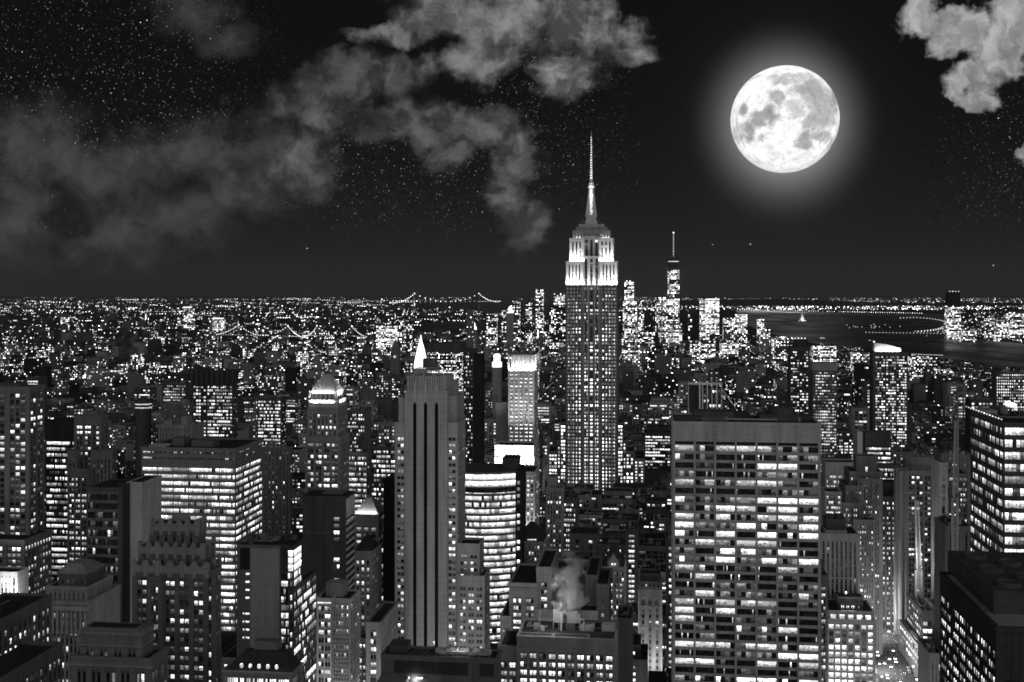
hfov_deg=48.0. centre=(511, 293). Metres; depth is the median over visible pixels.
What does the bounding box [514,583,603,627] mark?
windows
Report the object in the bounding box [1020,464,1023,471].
window
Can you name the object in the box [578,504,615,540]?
office block
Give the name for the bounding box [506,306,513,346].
lantern tower
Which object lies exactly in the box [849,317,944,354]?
promenade lamps
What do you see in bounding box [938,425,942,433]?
apartment block
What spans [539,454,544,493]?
masonry block
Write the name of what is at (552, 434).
office block
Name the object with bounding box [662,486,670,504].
office block
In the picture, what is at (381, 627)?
apartment block
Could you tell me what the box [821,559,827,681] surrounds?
narrow block
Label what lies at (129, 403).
loft building
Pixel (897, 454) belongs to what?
office block
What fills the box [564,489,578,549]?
loft block
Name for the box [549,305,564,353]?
tower
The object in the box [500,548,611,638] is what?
loft building
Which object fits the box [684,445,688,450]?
window
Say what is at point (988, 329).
tower
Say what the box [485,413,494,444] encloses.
office block
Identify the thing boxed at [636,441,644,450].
apartment block
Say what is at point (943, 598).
windows
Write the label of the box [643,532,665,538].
office block
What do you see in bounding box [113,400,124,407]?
apartment block
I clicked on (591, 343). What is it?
windows
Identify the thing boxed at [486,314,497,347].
tower
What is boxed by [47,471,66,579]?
windows
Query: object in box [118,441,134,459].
walk up building
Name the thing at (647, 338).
tower
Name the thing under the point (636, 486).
office block
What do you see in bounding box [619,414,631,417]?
masonry block
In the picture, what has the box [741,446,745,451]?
window
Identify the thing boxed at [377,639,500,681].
foreground building
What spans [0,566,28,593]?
terrace block
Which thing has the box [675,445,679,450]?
window
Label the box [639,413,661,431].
walk up building
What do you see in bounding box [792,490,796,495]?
window
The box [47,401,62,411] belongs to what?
loft building
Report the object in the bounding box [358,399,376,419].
apartment block
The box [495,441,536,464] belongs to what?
podium building
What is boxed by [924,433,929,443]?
apartment block
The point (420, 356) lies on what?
pyramid tower
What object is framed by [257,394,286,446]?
office block
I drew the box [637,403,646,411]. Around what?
office block
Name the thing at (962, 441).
apartment block
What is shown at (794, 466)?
window
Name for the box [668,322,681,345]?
tower
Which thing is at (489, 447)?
apartment block
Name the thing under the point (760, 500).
windows
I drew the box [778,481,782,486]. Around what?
window
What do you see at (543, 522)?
apartment block
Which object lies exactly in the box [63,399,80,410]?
apartment block
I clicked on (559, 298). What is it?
tower
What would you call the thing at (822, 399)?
windows
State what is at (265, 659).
mansard building
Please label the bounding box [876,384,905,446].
windows
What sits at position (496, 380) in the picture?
lantern tower
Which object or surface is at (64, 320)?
tower
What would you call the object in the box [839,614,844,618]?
window
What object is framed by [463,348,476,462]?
thin tower
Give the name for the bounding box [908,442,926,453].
apartment block
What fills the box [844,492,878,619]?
windows
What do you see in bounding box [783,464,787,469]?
window
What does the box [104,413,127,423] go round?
masonry block
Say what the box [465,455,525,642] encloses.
curved office
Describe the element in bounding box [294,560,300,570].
window
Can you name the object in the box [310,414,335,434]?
windows
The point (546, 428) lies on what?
office block
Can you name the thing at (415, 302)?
suspension bridge
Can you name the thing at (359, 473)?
office block
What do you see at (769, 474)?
window
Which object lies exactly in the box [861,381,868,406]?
office block
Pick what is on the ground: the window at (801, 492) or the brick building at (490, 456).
the brick building at (490, 456)
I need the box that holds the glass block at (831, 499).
[821,487,841,524]
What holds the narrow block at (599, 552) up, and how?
on the ground
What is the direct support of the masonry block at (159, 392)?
on the ground
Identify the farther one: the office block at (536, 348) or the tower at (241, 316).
the tower at (241, 316)
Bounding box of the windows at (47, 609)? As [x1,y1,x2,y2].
[0,609,58,681]
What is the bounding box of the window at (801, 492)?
[799,490,803,495]
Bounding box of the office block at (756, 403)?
[748,399,761,413]
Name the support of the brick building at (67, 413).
on the ground
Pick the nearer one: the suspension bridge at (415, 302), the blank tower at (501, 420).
the blank tower at (501, 420)
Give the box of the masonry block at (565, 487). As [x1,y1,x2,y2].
[562,482,572,489]
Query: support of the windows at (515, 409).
in the white tower at (523, 398)
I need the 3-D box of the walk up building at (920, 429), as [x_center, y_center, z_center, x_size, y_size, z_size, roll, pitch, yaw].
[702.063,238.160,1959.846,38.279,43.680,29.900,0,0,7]
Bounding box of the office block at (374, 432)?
[371,429,377,436]
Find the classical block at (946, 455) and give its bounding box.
[934,449,969,523]
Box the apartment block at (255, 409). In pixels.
[255,399,256,419]
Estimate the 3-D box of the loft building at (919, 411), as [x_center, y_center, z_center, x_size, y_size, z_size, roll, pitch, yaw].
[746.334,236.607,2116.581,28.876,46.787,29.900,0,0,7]
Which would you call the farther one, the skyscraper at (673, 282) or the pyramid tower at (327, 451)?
the skyscraper at (673, 282)
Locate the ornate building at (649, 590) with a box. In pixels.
[637,569,662,670]
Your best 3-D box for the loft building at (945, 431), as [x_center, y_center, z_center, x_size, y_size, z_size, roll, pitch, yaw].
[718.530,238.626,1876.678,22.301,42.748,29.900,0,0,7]
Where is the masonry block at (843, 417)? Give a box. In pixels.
[838,415,847,422]
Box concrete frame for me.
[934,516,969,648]
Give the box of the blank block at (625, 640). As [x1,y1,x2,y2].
[617,599,633,681]
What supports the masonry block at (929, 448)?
on the ground
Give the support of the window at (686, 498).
in the office tower at (746, 546)
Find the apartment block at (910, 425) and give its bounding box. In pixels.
[908,405,911,446]
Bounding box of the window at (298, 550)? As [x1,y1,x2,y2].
[294,546,300,555]
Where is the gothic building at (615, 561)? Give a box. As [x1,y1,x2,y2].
[602,543,626,620]
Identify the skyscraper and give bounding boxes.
[547,131,634,493]
[667,232,679,321]
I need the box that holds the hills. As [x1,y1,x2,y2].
[680,299,1023,305]
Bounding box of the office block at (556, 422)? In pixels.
[551,417,560,435]
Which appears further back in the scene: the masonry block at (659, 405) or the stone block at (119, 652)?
the masonry block at (659, 405)
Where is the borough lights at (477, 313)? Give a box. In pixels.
[1,297,1022,369]
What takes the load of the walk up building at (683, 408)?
on the ground
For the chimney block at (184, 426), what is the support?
on the ground
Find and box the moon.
[730,65,839,172]
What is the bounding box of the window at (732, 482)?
[730,480,734,485]
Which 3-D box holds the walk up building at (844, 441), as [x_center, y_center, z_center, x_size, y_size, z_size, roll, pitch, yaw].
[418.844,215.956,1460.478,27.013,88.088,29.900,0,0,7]
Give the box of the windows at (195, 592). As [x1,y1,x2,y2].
[138,587,210,681]
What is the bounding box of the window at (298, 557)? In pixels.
[294,553,300,563]
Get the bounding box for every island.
[774,321,804,321]
[856,326,932,326]
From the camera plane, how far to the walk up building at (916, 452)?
1414.19 m
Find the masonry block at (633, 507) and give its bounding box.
[623,499,639,519]
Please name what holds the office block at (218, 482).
on the ground
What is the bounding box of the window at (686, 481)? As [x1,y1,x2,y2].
[684,479,688,484]
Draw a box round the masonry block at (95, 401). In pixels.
[91,398,106,408]
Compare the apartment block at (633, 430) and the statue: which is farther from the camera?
the statue
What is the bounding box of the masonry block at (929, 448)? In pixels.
[912,439,934,452]
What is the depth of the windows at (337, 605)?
534.43 m
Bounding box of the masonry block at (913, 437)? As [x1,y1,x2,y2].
[912,431,915,442]
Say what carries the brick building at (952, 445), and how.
on the ground
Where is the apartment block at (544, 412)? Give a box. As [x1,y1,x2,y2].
[538,402,550,422]
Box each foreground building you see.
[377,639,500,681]
[939,550,1023,681]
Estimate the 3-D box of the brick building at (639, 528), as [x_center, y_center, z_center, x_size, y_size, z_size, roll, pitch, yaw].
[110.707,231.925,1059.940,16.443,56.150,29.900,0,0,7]
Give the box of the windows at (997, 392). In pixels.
[997,392,1023,410]
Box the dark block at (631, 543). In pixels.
[625,521,637,604]
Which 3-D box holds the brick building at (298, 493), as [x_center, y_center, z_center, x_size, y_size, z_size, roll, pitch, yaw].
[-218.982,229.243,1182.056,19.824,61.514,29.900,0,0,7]
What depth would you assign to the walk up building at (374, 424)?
1685.18 m
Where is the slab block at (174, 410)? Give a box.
[160,399,191,423]
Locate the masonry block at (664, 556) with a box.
[663,551,665,562]
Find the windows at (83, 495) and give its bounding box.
[70,424,113,560]
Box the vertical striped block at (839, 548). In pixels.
[821,513,858,598]
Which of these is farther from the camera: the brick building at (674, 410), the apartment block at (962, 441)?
the brick building at (674, 410)
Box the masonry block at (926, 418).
[912,414,931,422]
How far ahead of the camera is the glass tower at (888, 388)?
1452.21 m
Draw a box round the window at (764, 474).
[762,472,766,477]
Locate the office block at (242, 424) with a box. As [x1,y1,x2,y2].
[237,418,249,427]
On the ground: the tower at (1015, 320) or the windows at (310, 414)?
the tower at (1015, 320)
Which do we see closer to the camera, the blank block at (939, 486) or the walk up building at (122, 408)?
the blank block at (939, 486)
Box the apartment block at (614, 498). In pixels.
[601,487,636,510]
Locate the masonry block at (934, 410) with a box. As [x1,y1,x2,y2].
[927,406,944,416]
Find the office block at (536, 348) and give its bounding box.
[534,345,538,389]
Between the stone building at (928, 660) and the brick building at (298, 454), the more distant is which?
the brick building at (298, 454)
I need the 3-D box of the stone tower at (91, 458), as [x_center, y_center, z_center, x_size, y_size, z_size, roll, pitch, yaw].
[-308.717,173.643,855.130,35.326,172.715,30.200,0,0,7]
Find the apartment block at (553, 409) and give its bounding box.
[551,405,556,412]
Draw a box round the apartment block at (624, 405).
[619,399,632,418]
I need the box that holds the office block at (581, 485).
[558,483,585,489]
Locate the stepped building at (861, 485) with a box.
[839,453,882,655]
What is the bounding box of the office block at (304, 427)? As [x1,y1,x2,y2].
[302,423,306,431]
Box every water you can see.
[405,300,639,313]
[418,321,498,333]
[735,310,1023,368]
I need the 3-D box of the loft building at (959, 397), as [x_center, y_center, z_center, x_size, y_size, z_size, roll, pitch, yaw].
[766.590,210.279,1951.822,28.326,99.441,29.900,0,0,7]
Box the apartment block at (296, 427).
[292,417,306,436]
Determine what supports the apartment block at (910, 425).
on the ground
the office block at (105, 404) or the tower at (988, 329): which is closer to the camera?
the office block at (105, 404)
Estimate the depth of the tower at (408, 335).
4473.22 m
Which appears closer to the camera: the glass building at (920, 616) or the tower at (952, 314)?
the glass building at (920, 616)
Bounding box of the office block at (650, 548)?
[638,534,665,564]
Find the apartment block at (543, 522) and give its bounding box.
[540,517,545,530]
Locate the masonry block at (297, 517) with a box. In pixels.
[293,500,301,531]
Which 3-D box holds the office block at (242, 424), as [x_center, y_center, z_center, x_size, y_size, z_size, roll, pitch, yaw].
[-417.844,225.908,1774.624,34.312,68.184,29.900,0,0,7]
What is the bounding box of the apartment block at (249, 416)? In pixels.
[244,412,254,421]
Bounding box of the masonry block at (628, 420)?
[625,418,631,423]
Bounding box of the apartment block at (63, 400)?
[50,397,72,403]
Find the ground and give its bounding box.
[0,296,1023,674]
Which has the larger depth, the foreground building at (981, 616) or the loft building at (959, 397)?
the loft building at (959, 397)
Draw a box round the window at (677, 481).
[675,479,679,484]
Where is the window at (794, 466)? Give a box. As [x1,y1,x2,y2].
[792,464,796,469]
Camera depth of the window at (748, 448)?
550.19 m
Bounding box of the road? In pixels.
[876,628,915,681]
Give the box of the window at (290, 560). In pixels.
[288,558,292,563]
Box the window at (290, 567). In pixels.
[288,565,292,570]
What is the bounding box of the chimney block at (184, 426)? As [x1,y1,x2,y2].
[158,416,203,441]
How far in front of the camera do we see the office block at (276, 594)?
497.38 m
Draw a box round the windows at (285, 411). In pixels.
[264,411,285,446]
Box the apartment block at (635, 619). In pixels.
[631,602,665,670]
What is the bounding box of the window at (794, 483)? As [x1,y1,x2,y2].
[792,481,796,486]
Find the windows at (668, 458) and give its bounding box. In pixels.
[645,458,669,468]
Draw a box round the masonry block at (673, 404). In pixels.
[667,399,675,408]
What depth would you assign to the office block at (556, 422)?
1894.41 m
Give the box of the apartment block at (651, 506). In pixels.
[642,497,670,527]
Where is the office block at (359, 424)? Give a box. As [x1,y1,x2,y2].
[347,405,371,451]
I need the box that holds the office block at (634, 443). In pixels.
[630,440,644,449]
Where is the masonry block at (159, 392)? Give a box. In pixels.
[150,382,161,401]
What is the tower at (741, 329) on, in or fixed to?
on the ground
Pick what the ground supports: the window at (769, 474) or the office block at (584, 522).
the office block at (584, 522)
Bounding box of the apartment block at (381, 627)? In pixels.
[366,601,397,681]
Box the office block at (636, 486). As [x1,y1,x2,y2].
[613,483,646,494]
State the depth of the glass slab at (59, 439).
895.40 m
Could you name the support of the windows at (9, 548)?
in the stepped tower at (25, 538)
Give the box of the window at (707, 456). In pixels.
[705,454,709,459]
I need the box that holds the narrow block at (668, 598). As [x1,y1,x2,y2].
[666,523,670,667]
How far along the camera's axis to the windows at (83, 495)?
841.61 m
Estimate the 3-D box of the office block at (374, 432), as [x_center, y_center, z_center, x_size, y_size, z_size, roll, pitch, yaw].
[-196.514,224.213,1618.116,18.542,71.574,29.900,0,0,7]
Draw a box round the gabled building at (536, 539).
[525,521,547,563]
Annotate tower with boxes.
[0,382,51,593]
[61,317,68,329]
[67,410,116,562]
[131,512,221,681]
[135,397,151,474]
[183,307,193,329]
[190,369,237,437]
[209,318,214,331]
[212,318,225,331]
[238,313,244,329]
[305,374,349,493]
[317,562,361,681]
[355,496,383,604]
[376,326,396,350]
[391,340,400,373]
[394,357,489,648]
[397,320,404,351]
[404,324,412,351]
[412,335,426,373]
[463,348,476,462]
[467,309,473,347]
[474,323,476,347]
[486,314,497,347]
[492,354,501,416]
[495,401,507,443]
[502,310,509,344]
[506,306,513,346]
[508,350,537,464]
[511,301,519,341]
[526,303,531,346]
[536,289,543,342]
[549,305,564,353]
[554,293,564,304]
[622,338,639,362]
[623,301,636,337]
[624,281,633,300]
[638,305,643,337]
[640,331,654,349]
[655,297,667,341]
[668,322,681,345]
[671,403,820,681]
[688,308,691,340]
[688,377,721,412]
[690,340,715,362]
[699,299,706,339]
[706,299,718,339]
[720,343,738,358]
[723,318,734,342]
[735,314,746,348]
[757,318,763,345]
[763,328,769,346]
[771,336,788,363]
[787,338,809,413]
[809,362,837,486]
[811,345,835,361]
[851,352,868,372]
[853,429,897,478]
[869,341,907,447]
[893,454,934,634]
[908,355,936,375]
[945,291,960,338]
[958,331,976,341]
[984,318,994,340]
[994,322,1007,341]
[1006,312,1023,340]
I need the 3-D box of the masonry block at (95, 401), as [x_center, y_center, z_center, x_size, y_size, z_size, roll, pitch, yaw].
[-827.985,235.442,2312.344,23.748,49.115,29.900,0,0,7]
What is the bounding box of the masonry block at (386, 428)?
[378,418,398,441]
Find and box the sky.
[0,0,1023,295]
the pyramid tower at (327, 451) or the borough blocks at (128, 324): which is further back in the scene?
the borough blocks at (128, 324)
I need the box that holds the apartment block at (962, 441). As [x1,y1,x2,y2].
[961,433,964,450]
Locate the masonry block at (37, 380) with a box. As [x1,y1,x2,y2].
[27,376,46,410]
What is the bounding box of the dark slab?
[302,490,354,595]
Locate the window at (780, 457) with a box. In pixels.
[778,455,782,460]
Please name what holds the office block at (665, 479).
on the ground
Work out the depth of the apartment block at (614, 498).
1163.81 m
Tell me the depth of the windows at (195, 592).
438.65 m
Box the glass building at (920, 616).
[906,593,933,640]
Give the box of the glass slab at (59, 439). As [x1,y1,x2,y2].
[45,417,73,582]
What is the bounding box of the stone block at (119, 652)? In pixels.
[68,621,168,681]
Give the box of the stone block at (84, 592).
[46,558,120,681]
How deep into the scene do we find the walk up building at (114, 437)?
1638.11 m
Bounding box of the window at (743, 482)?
[741,480,745,485]
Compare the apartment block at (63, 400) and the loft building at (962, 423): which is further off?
the apartment block at (63, 400)
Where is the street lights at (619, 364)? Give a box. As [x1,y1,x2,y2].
[30,341,991,408]
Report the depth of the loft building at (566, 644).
472.32 m
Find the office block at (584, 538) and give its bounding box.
[569,526,599,550]
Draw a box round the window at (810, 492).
[808,490,812,495]
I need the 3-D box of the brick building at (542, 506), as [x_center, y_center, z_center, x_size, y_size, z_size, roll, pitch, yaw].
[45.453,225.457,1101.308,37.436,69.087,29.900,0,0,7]
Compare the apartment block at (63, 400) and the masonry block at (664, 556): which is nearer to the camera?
the masonry block at (664, 556)
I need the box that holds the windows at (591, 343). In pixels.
[549,234,632,493]
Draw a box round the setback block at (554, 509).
[546,474,563,559]
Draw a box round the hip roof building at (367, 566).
[355,534,379,681]
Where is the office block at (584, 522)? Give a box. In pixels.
[578,518,592,525]
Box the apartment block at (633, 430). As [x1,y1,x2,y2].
[625,428,643,435]
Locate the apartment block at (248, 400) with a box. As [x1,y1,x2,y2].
[244,397,255,403]
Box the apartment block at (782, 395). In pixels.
[778,385,787,405]
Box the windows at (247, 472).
[143,444,261,630]
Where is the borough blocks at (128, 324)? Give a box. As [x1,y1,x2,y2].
[0,299,1023,344]
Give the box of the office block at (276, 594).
[236,533,316,681]
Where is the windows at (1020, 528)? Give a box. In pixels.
[971,416,1023,551]
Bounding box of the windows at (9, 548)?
[0,392,49,592]
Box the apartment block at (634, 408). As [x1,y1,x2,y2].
[632,403,649,419]
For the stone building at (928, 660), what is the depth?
623.88 m
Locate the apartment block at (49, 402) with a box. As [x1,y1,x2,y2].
[47,399,53,404]
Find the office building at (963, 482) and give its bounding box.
[948,466,968,523]
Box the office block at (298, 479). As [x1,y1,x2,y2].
[293,472,304,488]
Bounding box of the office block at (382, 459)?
[370,439,394,506]
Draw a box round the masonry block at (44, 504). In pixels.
[44,481,45,528]
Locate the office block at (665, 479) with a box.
[660,471,670,485]
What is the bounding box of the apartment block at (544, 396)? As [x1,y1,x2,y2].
[538,389,550,402]
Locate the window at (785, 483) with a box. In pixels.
[783,481,787,486]
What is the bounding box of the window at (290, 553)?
[288,550,292,556]
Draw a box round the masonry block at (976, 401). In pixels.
[965,396,993,452]
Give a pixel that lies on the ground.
(968, 318)
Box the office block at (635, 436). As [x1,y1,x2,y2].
[627,433,644,445]
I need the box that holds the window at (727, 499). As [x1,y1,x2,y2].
[725,497,729,502]
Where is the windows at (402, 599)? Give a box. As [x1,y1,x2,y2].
[398,598,481,647]
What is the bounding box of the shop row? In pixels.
[899,619,918,675]
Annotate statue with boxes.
[798,313,805,320]
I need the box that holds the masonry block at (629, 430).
[625,425,638,431]
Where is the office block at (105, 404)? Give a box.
[96,397,112,412]
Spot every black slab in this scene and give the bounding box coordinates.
[383,473,394,600]
[473,353,484,462]
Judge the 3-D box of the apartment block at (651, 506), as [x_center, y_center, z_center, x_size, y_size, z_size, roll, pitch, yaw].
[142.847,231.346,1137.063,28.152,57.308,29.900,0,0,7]
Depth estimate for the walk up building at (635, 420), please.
2038.85 m
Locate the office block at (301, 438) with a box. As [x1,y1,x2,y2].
[298,431,306,446]
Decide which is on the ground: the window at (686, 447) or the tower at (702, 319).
the tower at (702, 319)
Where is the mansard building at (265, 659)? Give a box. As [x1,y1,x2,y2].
[221,637,303,681]
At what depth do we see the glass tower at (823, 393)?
1315.60 m
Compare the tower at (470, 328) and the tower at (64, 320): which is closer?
the tower at (470, 328)
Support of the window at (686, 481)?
in the office tower at (746, 546)
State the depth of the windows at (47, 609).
458.58 m
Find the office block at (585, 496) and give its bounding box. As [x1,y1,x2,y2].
[564,487,591,508]
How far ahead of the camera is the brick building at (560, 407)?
2136.09 m
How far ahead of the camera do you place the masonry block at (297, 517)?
1084.18 m
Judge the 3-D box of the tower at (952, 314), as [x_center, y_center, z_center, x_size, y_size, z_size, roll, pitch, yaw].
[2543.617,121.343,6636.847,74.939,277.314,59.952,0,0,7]
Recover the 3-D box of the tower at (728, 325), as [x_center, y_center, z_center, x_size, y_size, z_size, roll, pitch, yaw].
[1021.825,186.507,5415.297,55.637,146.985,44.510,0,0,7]
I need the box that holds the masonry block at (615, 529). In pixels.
[603,520,624,536]
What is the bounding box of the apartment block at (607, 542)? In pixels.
[601,536,624,558]
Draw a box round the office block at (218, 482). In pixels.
[141,436,262,631]
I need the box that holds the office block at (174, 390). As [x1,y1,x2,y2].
[162,380,191,401]
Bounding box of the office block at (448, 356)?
[427,342,465,391]
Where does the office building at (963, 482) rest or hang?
on the ground
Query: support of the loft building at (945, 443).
on the ground
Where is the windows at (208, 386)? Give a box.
[208,386,231,436]
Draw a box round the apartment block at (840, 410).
[837,404,844,418]
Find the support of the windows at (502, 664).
in the loft building at (566, 644)
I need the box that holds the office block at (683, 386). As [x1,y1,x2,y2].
[678,378,687,399]
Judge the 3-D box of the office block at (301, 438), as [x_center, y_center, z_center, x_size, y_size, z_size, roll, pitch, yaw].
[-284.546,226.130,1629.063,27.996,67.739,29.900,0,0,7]
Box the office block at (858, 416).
[848,402,868,434]
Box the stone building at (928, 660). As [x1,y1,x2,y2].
[918,638,939,681]
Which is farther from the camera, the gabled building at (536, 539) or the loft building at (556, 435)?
the loft building at (556, 435)
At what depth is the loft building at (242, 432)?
1439.16 m
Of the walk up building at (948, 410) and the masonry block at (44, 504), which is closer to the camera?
the masonry block at (44, 504)
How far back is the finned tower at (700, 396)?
947.18 m
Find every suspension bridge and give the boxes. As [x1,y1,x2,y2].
[204,324,306,340]
[302,325,366,336]
[390,293,499,312]
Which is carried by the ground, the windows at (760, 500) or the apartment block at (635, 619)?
the apartment block at (635, 619)
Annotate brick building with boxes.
[60,408,72,416]
[73,402,92,416]
[152,409,159,419]
[248,420,256,437]
[277,392,300,435]
[287,433,297,443]
[293,447,304,471]
[293,488,304,503]
[333,376,343,386]
[345,382,358,408]
[373,415,386,419]
[376,369,394,418]
[485,382,491,415]
[485,449,494,462]
[539,436,542,454]
[540,496,579,516]
[555,402,564,413]
[561,550,605,560]
[573,489,602,508]
[635,451,642,454]
[636,496,644,527]
[639,520,640,537]
[641,528,653,537]
[644,424,670,485]
[654,513,667,531]
[671,409,678,412]
[708,369,719,385]
[754,408,763,413]
[883,479,893,627]
[951,443,960,449]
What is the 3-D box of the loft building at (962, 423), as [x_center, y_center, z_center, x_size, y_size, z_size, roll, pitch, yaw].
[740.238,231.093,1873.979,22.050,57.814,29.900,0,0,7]
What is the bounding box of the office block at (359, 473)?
[349,448,369,511]
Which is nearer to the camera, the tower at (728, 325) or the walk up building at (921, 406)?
the walk up building at (921, 406)
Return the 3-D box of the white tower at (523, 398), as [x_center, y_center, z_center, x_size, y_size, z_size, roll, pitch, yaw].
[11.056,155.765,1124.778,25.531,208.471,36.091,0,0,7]
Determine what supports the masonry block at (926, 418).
on the ground
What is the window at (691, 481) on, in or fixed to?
in the office tower at (746, 546)
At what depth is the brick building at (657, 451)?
1362.38 m
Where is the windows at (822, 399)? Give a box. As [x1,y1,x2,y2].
[814,399,835,456]
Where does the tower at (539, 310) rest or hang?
on the ground
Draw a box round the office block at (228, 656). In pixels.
[221,643,236,681]
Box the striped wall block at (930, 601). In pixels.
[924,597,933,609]
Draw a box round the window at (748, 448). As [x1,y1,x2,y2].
[746,446,750,451]
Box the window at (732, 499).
[730,497,734,502]
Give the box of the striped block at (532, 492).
[526,465,539,525]
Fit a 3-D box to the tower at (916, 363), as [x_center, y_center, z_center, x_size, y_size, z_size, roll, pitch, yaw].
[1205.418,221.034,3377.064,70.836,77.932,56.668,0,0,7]
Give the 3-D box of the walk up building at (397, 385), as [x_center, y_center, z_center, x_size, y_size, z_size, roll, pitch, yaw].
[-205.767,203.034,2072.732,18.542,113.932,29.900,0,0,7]
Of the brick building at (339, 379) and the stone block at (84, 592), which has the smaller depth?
the stone block at (84, 592)
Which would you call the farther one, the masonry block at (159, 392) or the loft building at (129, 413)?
the masonry block at (159, 392)
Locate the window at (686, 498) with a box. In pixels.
[684,496,688,501]
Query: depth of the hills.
24782.12 m
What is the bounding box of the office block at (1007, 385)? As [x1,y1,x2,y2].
[991,369,1023,410]
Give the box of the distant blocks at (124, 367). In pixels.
[0,331,1023,681]
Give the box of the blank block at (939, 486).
[931,456,947,598]
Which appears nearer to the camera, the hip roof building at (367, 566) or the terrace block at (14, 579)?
the hip roof building at (367, 566)
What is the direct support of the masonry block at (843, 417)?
on the ground
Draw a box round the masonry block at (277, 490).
[263,443,292,533]
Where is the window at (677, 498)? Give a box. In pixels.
[675,496,679,501]
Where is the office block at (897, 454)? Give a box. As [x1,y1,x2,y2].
[892,443,913,464]
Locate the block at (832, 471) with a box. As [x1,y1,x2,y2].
[822,458,852,487]
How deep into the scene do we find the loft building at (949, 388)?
2127.25 m
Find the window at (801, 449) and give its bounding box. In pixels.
[799,447,803,452]
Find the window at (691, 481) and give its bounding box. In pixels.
[689,479,693,484]
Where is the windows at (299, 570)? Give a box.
[243,568,315,681]
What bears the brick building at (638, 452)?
on the ground
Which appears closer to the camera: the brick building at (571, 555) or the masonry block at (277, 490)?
the brick building at (571, 555)
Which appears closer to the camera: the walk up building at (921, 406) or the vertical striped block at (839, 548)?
the vertical striped block at (839, 548)
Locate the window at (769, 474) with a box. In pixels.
[767,472,771,477]
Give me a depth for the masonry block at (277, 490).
930.31 m
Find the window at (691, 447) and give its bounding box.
[689,445,693,450]
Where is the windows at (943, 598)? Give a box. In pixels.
[943,598,994,681]
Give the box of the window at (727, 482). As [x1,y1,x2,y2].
[725,480,729,485]
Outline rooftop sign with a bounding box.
[1005,401,1016,414]
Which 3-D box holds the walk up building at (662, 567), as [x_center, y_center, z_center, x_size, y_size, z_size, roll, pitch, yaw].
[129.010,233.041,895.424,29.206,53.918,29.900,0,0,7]
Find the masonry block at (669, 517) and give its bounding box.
[668,512,670,524]
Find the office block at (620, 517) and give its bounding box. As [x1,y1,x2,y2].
[602,507,638,540]
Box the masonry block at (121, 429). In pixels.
[112,419,131,439]
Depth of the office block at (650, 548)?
964.00 m
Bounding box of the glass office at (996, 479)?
[966,401,1023,551]
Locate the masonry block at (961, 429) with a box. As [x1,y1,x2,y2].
[956,427,964,440]
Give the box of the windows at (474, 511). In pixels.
[465,501,514,642]
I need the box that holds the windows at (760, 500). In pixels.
[675,455,817,681]
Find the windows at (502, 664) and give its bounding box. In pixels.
[501,662,514,681]
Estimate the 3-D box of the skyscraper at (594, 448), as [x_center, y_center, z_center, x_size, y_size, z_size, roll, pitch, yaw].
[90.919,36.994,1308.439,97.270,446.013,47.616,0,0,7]
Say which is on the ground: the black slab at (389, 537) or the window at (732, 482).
the black slab at (389, 537)
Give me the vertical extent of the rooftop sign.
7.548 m
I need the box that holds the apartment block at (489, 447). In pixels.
[485,440,494,450]
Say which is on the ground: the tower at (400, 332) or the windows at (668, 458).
the tower at (400, 332)
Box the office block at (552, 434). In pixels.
[539,419,554,446]
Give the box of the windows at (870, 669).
[829,605,872,681]
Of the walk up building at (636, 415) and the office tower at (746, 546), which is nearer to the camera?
the office tower at (746, 546)
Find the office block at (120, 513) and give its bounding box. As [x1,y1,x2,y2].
[86,475,161,622]
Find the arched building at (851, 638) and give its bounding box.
[828,589,875,681]
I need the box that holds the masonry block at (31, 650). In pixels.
[0,592,62,681]
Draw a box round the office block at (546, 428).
[539,423,549,432]
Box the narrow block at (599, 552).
[594,543,603,563]
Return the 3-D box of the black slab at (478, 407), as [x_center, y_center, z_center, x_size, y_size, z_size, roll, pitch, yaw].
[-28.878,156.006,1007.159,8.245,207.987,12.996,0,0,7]
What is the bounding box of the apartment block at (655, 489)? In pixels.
[647,481,661,496]
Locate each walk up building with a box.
[112,426,117,448]
[113,404,130,411]
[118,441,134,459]
[125,423,134,437]
[152,417,159,442]
[237,395,243,420]
[371,419,381,429]
[391,374,404,417]
[539,429,549,478]
[551,411,564,418]
[579,479,593,489]
[632,419,638,424]
[635,411,648,418]
[638,558,655,578]
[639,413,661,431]
[659,563,665,602]
[676,393,685,408]
[679,405,687,412]
[837,428,852,459]
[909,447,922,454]
[912,421,937,441]
[914,402,937,409]
[927,434,947,442]
[943,424,953,427]
[945,395,952,402]
[945,403,952,423]
[948,426,955,439]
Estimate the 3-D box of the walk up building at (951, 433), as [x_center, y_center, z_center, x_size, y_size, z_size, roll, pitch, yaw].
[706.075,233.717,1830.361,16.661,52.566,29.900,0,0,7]
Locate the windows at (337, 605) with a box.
[334,605,347,680]
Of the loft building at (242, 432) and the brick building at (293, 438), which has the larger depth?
the brick building at (293, 438)
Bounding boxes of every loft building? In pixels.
[44,410,62,419]
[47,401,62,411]
[89,395,116,402]
[111,410,134,416]
[117,397,133,407]
[118,436,134,443]
[125,459,134,476]
[134,383,156,411]
[237,428,248,437]
[244,402,254,411]
[498,606,617,681]
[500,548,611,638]
[555,431,558,445]
[620,408,629,414]
[625,422,638,428]
[633,633,647,681]
[635,455,644,482]
[635,486,651,498]
[837,420,846,426]
[912,409,927,413]
[932,414,950,424]
[935,439,955,447]
[943,379,965,406]
[943,428,947,435]
[953,391,974,424]
[959,418,964,425]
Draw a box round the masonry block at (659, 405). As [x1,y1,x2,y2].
[649,397,669,426]
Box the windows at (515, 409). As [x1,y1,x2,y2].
[510,409,531,440]

